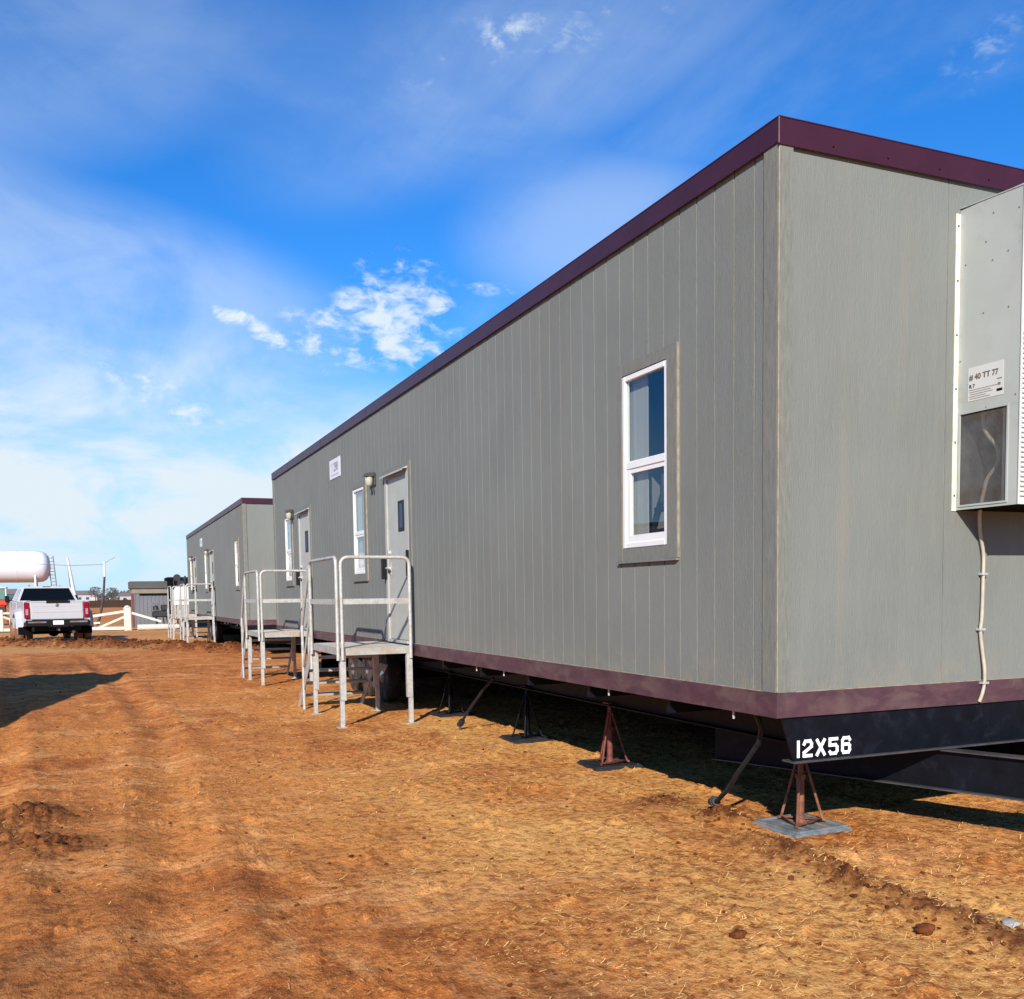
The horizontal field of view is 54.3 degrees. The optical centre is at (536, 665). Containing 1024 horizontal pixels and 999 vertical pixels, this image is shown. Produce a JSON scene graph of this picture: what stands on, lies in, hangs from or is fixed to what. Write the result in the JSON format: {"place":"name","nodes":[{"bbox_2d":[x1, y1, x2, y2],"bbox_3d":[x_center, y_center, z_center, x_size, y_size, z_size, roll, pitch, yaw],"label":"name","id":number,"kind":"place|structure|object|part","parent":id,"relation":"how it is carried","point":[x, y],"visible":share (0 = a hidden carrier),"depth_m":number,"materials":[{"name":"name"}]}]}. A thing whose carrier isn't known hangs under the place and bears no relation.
{"place":"outdoors","nodes":[
{"label":"outdoors","id":0,"kind":"place"},
{"bbox_2d":[6,589,16,599],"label":"building","id":1,"kind":"structure","parent":0,"point":[11,593],"depth_m":624.69,"materials":[{"name":"grey"}]},
{"bbox_2d":[76,590,97,600],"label":"building","id":2,"kind":"structure","parent":0,"point":[83,595],"depth_m":696.45,"materials":[{"name":"grey"}]},
{"bbox_2d":[119,593,130,599],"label":"building","id":3,"kind":"structure","parent":0,"point":[124,596],"depth_m":669.68,"materials":[{"name":"grey"}]},
{"bbox_2d":[173,574,194,627],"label":"light tower","id":4,"kind":"structure","parent":0,"point":[177,578],"depth_m":51.63,"materials":[{"name":"white metal"}]},
{"bbox_2d":[0,607,1023,998],"bbox_3d":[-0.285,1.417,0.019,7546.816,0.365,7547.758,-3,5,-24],"label":"ground","id":5,"kind":"structure","parent":0,"point":[80,927],"depth_m":5.93,"materials":[{"name":"orange soil"}]},
{"bbox_2d":[0,610,9,631],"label":"gate panel","id":6,"kind":"structure","parent":5,"relation":"on","point":[2,629],"depth_m":47.91,"materials":[{"name":"white metal"}]},
{"bbox_2d":[0,587,10,624],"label":"red tractor","id":7,"kind":"object","parent":5,"relation":"on","point":[4,606],"visible":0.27,"depth_m":62.46,"materials":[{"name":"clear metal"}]},
{"bbox_2d":[0,550,56,585],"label":"storage tank","id":8,"kind":"object","parent":5,"relation":"on","point":[16,566],"visible":0.77,"depth_m":96.33,"materials":[{"name":"white metal"}]},
{"bbox_2d":[5,586,93,639],"bbox_3d":[-18.112,-1.961,36.936,2.513,2.100,6.798,-3,5,-32],"label":"pickup truck","id":9,"kind":"object","parent":5,"relation":"on","point":[56,611],"visible":0.91,"depth_m":34.63,"materials":[{"name":"paint"}]},
{"bbox_2d":[66,558,76,594],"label":"white boom","id":10,"kind":"object","parent":5,"relation":"on","point":[71,582],"visible":0.44,"depth_m":90.89,"materials":[{"name":"paint"}]},
{"bbox_2d":[43,557,114,625],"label":"leaning pole","id":11,"kind":"object","parent":5,"relation":"on","point":[102,601],"visible":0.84,"depth_m":59.13,"materials":[{"name":"grey wood"}]},
{"bbox_2d":[88,586,101,600],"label":"bare tree","id":12,"kind":"object","parent":5,"relation":"on","point":[93,591],"visible":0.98,"depth_m":642.58,"materials":[{"name":"grey plant"}]},
{"bbox_2d":[89,600,130,607],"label":"earth berm","id":13,"kind":"structure","parent":5,"relation":"on","point":[110,603],"depth_m":193.35,"materials":[{"name":"soil"}]},
{"bbox_2d":[105,587,118,599],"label":"bare tree","id":14,"kind":"object","parent":5,"relation":"on","point":[112,591],"visible":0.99,"depth_m":650.79,"materials":[{"name":"grey plant"}]},
{"bbox_2d":[97,590,129,599],"bbox_3d":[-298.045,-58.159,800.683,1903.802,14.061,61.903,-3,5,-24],"label":"distant scrub","id":15,"kind":"object","parent":5,"relation":"on","point":[114,597],"visible":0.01,"depth_m":777.13,"materials":[{"name":"green plant"}]},
{"bbox_2d":[92,605,161,630],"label":"swing gate","id":16,"kind":"structure","parent":5,"relation":"on","point":[126,611],"depth_m":49.22,"materials":[{"name":"white metal"}]},
{"bbox_2d":[137,624,178,630],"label":"concrete barrier","id":17,"kind":"object","parent":5,"relation":"on","point":[140,627],"visible":0.81,"depth_m":48.82,"materials":[{"name":"white concrete"}]},
{"bbox_2d":[151,602,167,623],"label":"site machine","id":18,"kind":"object","parent":5,"relation":"on","point":[162,613],"visible":0.81,"depth_m":50.80,"materials":[{"name":"grey metal"}]},
{"bbox_2d":[128,581,206,627],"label":"storage shed","id":19,"kind":"structure","parent":5,"relation":"on","point":[145,595],"depth_m":54.23,"materials":[{"name":"grey metal"}]},
{"bbox_2d":[164,577,187,613],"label":"cargo box","id":20,"kind":"object","parent":5,"relation":"on","point":[171,582],"visible":0.06,"depth_m":54.34,"materials":[{"name":"black"}]},
{"bbox_2d":[174,605,185,625],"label":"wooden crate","id":21,"kind":"object","parent":5,"relation":"on","point":[175,613],"visible":0.06,"depth_m":53.00,"materials":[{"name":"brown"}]},
{"bbox_2d":[167,586,197,639],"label":"access steps","id":22,"kind":"structure","parent":5,"relation":"on","point":[170,617],"depth_m":38.23,"materials":[{"name":"metal"}]},
{"bbox_2d":[179,583,215,642],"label":"access steps","id":23,"kind":"structure","parent":5,"relation":"on","point":[186,618],"depth_m":32.64,"materials":[{"name":"metal"}]},
{"bbox_2d":[186,498,304,644],"bbox_3d":[-9.220,-2.850,34.052,3.796,4.231,18.599,-3,5,-24],"label":"office trailer","id":24,"kind":"object","parent":5,"relation":"on","point":[229,546],"visible":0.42,"depth_m":28.28,"materials":[{"name":"grey metal"}]},
{"bbox_3d":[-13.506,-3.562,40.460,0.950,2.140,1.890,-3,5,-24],"label":"window","id":25,"kind":"part","parent":24,"relation":"part of","materials":[{"name":"white plastic"}]},
{"bbox_3d":[-13.267,-3.144,38.793,0.123,2.230,1.235,-3,5,-24],"label":"door","id":26,"kind":"part","parent":24,"relation":"part of","materials":[{"name":"paint"}]},
{"bbox_3d":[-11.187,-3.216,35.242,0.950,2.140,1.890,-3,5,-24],"label":"window","id":27,"kind":"part","parent":24,"relation":"part of","materials":[{"name":"white plastic"}]},
{"bbox_3d":[-10.811,-2.777,33.265,0.123,2.230,1.235,-3,5,-24],"label":"door","id":28,"kind":"part","parent":24,"relation":"part of","materials":[{"name":"paint"}]},
{"bbox_3d":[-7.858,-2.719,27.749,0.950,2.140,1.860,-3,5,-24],"label":"window","id":29,"kind":"part","parent":24,"relation":"part of","materials":[{"name":"white plastic"}]},
{"bbox_2d":[240,570,312,684],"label":"access steps","id":30,"kind":"structure","parent":5,"relation":"on","point":[262,634],"depth_m":18.43,"materials":[{"name":"metal"}]},
{"bbox_2d":[298,555,417,727],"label":"access steps","id":31,"kind":"structure","parent":5,"relation":"on","point":[342,651],"depth_m":12.15,"materials":[{"name":"metal"}]},
{"bbox_2d":[427,711,474,717],"bbox_3d":[-1.113,0.644,12.946,0.470,0.084,0.470,-3,5,-30],"label":"support pad","id":32,"kind":"object","parent":5,"relation":"on","point":[441,714],"visible":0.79,"depth_m":12.82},
{"bbox_2d":[437,670,463,713],"bbox_3d":[-1.126,0.334,12.934,0.277,0.550,0.291,-4,5,-41],"label":"jack stand","id":33,"kind":"object","parent":32,"relation":"on","point":[450,697],"visible":0.99,"depth_m":12.91,"materials":[{"name":"black metal"}]},
{"bbox_2d":[457,677,494,729],"bbox_3d":[-0.691,0.456,11.185,0.079,0.701,0.715,-4,5,-36],"label":"ground anchor","id":34,"kind":"object","parent":5,"relation":"on","point":[461,722],"visible":0.95,"depth_m":11.21,"materials":[{"name":"metal"}]},
{"bbox_2d":[0,688,1023,998],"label":"dry straw","id":35,"kind":"object","parent":5,"relation":"on","point":[652,866],"visible":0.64,"depth_m":5.54,"materials":[{"name":"beige plant"}]},
{"bbox_2d":[0,636,1023,998],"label":"soil crumbs","id":36,"kind":"object","parent":5,"relation":"on","point":[216,646],"visible":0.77,"depth_m":6.09,"materials":[{"name":"brown soil"}]},
{"bbox_2d":[499,732,555,743],"bbox_3d":[-0.100,0.791,10.665,0.470,0.084,0.470,-3,5,-24],"label":"support pad","id":37,"kind":"object","parent":5,"relation":"on","point":[516,738],"visible":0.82,"depth_m":10.53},
{"bbox_2d":[511,685,543,738],"bbox_3d":[-0.112,0.481,10.654,0.277,0.550,0.291,-4,5,-35],"label":"jack stand","id":38,"kind":"object","parent":37,"relation":"on","point":[527,731],"visible":1,"depth_m":10.62,"materials":[{"name":"black metal"}]},
{"bbox_2d":[577,757,643,771],"bbox_3d":[0.658,0.904,8.960,0.470,0.084,0.470,-2,4,-18],"label":"support pad","id":39,"kind":"object","parent":5,"relation":"on","point":[594,765],"visible":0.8,"depth_m":8.84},
{"bbox_2d":[598,701,629,765],"bbox_3d":[0.634,0.593,8.972,0.314,0.550,0.275,-3,5,-29],"label":"jack stand","id":40,"kind":"object","parent":39,"relation":"on","point":[608,735],"visible":1,"depth_m":8.92,"materials":[{"name":"red metal"}]},
{"bbox_2d":[271,115,1023,801],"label":"office trailer","id":41,"kind":"object","parent":5,"relation":"on","point":[783,355],"visible":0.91,"depth_m":6.28,"materials":[{"name":"grey metal"}]},
{"bbox_3d":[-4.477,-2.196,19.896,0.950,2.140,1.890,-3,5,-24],"label":"window","id":42,"kind":"part","parent":41,"relation":"part of","materials":[{"name":"white plastic"}]},
{"bbox_3d":[-4.239,-1.779,18.229,0.123,2.230,1.235,-3,5,-24],"label":"door","id":43,"kind":"part","parent":41,"relation":"part of","materials":[{"name":"paint"}]},
{"bbox_3d":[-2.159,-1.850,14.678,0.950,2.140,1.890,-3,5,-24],"label":"window","id":44,"kind":"part","parent":41,"relation":"part of","materials":[{"name":"white plastic"}]},
{"bbox_3d":[-1.782,-1.412,12.701,0.123,2.230,1.235,-3,5,-24],"label":"door","id":45,"kind":"part","parent":41,"relation":"part of","materials":[{"name":"paint"}]},
{"bbox_3d":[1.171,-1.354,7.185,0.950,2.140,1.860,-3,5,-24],"label":"window","id":46,"kind":"part","parent":41,"relation":"part of","materials":[{"name":"white plastic"}]},
{"bbox_2d":[708,715,763,806],"bbox_3d":[1.307,0.643,6.560,0.107,0.888,0.843,-1,4,-10],"label":"ground anchor","id":47,"kind":"object","parent":5,"relation":"on","point":[713,801],"visible":0.88,"depth_m":6.43,"materials":[{"name":"metal"}]},
{"bbox_2d":[729,929,746,939],"bbox_3d":[0.899,1.199,4.454,0.086,0.049,0.069,-3,5,-24],"label":"soil clod","id":48,"kind":"object","parent":5,"relation":"on","point":[738,934],"visible":1,"depth_m":4.43,"materials":[{"name":"brown soil"}]},
{"bbox_2d":[752,813,851,837],"bbox_3d":[1.728,1.065,6.551,0.470,0.084,0.470,-3,5,-27],"label":"support pad","id":49,"kind":"object","parent":5,"relation":"on","point":[775,824],"visible":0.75,"depth_m":6.44,"materials":[{"name":"concrete"}]},
{"bbox_2d":[778,763,825,828],"bbox_3d":[1.700,0.754,6.561,0.314,0.550,0.275,-4,5,-38],"label":"jack stand","id":50,"kind":"object","parent":49,"relation":"on","point":[800,818],"visible":0.79,"depth_m":6.52,"materials":[{"name":"brown metal"}]},
{"bbox_2d":[914,923,934,935],"bbox_3d":[1.744,1.181,4.480,0.084,0.066,0.088,2,5,32],"label":"soil clod","id":51,"kind":"object","parent":5,"relation":"on","point":[926,929],"visible":1,"depth_m":4.45,"materials":[{"name":"brown soil"}]},
{"bbox_2d":[1001,918,1021,926],"bbox_3d":[2.160,1.170,4.544,0.092,0.030,0.084,-3,5,-24],"label":"pale stone","id":52,"kind":"object","parent":5,"relation":"on","point":[1008,922],"visible":0.98,"depth_m":4.53,"materials":[{"name":"white stone"}]},
{"bbox_2d":[0,0,1023,598],"label":"sky","id":53,"kind":"structure","parent":0,"point":[229,229],"materials":[{"name":"blue"}]}
]}

